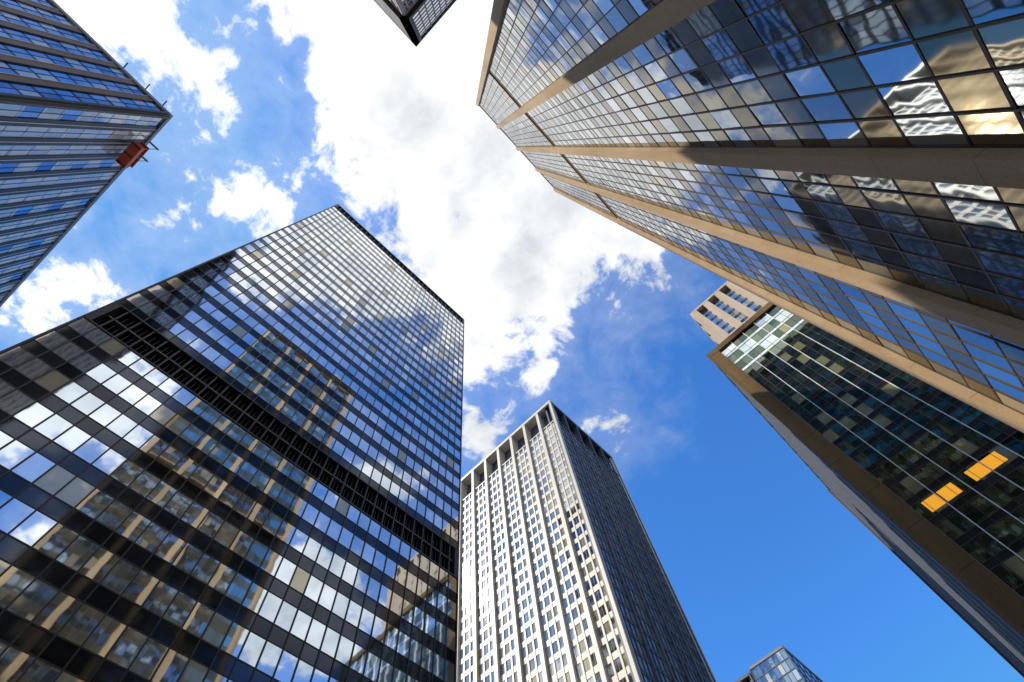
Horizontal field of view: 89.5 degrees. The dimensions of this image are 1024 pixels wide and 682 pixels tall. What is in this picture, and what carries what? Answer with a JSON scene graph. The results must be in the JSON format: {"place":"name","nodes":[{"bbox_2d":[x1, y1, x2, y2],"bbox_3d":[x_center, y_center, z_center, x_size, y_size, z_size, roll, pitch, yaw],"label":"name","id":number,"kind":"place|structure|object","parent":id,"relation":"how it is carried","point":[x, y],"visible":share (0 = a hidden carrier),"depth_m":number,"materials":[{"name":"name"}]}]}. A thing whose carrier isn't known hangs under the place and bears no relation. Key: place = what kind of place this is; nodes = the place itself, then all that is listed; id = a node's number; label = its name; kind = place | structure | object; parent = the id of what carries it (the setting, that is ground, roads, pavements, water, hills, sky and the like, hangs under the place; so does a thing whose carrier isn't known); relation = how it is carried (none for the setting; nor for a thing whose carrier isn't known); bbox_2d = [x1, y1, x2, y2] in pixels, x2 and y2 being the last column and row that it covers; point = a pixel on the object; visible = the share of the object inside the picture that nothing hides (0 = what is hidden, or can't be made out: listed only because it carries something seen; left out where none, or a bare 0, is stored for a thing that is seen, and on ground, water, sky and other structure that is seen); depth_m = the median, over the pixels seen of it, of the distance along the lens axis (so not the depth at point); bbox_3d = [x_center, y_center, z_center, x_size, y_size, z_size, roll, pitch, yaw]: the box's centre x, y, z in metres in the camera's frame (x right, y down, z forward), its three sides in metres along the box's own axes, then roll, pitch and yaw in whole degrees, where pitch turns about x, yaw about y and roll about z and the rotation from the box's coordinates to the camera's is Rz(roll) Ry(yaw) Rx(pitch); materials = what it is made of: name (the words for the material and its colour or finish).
{"place":"outdoors","nodes":[
{"label":"outdoors","id":0,"kind":"place"},
{"bbox_2d":[0,0,172,306],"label":"striped blue glass tower","id":1,"kind":"structure","parent":0,"point":[81,109],"depth_m":88.83,"materials":[{"name":"blue glass"}]},
{"bbox_2d":[116,141,158,167],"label":"facade access gondola","id":2,"kind":"object","parent":1,"relation":"attached to","point":[132,154],"visible":0.99,"depth_m":100.47,"materials":[{"name":"red paint"}]},
{"bbox_2d":[0,204,463,681],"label":"dark glass office tower","id":3,"kind":"structure","parent":0,"point":[242,463],"depth_m":51.94,"materials":[{"name":"glass"}]},
{"bbox_2d":[374,0,455,46],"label":"dark crown tower","id":4,"kind":"structure","parent":0,"point":[415,21],"depth_m":149.99,"materials":[{"name":"metal"}]},
{"bbox_2d":[0,0,1023,681],"label":"sky","id":5,"kind":"structure","parent":0,"point":[285,113],"materials":[{"name":"blue"}]},
{"bbox_2d":[457,400,716,681],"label":"limestone pier office tower","id":6,"kind":"structure","parent":0,"point":[563,576],"depth_m":122.03,"materials":[{"name":"beige stone"}]},
{"bbox_2d":[476,0,1023,432],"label":"granite pier glass tower","id":7,"kind":"structure","parent":0,"point":[851,172],"depth_m":24.85,"materials":[{"name":"brown metal"}]},
{"bbox_2d":[735,645,823,681],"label":"distant glass building","id":8,"kind":"structure","parent":0,"point":[781,663],"depth_m":180.08,"materials":[{"name":"glass"}]},
{"bbox_3d":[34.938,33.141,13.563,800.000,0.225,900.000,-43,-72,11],"label":"pavement","id":9,"kind":"structure","parent":0,"visible":0},
{"bbox_2d":[690,281,767,345],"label":"setback stone tower","id":10,"kind":"structure","parent":9,"relation":"on","point":[724,311],"depth_m":153.53,"materials":[{"name":"stone"}]},
{"bbox_2d":[706,302,1023,677],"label":"brown frame green glass building","id":11,"kind":"structure","parent":9,"relation":"on","point":[922,481],"depth_m":84.03,"materials":[{"name":"glass"}]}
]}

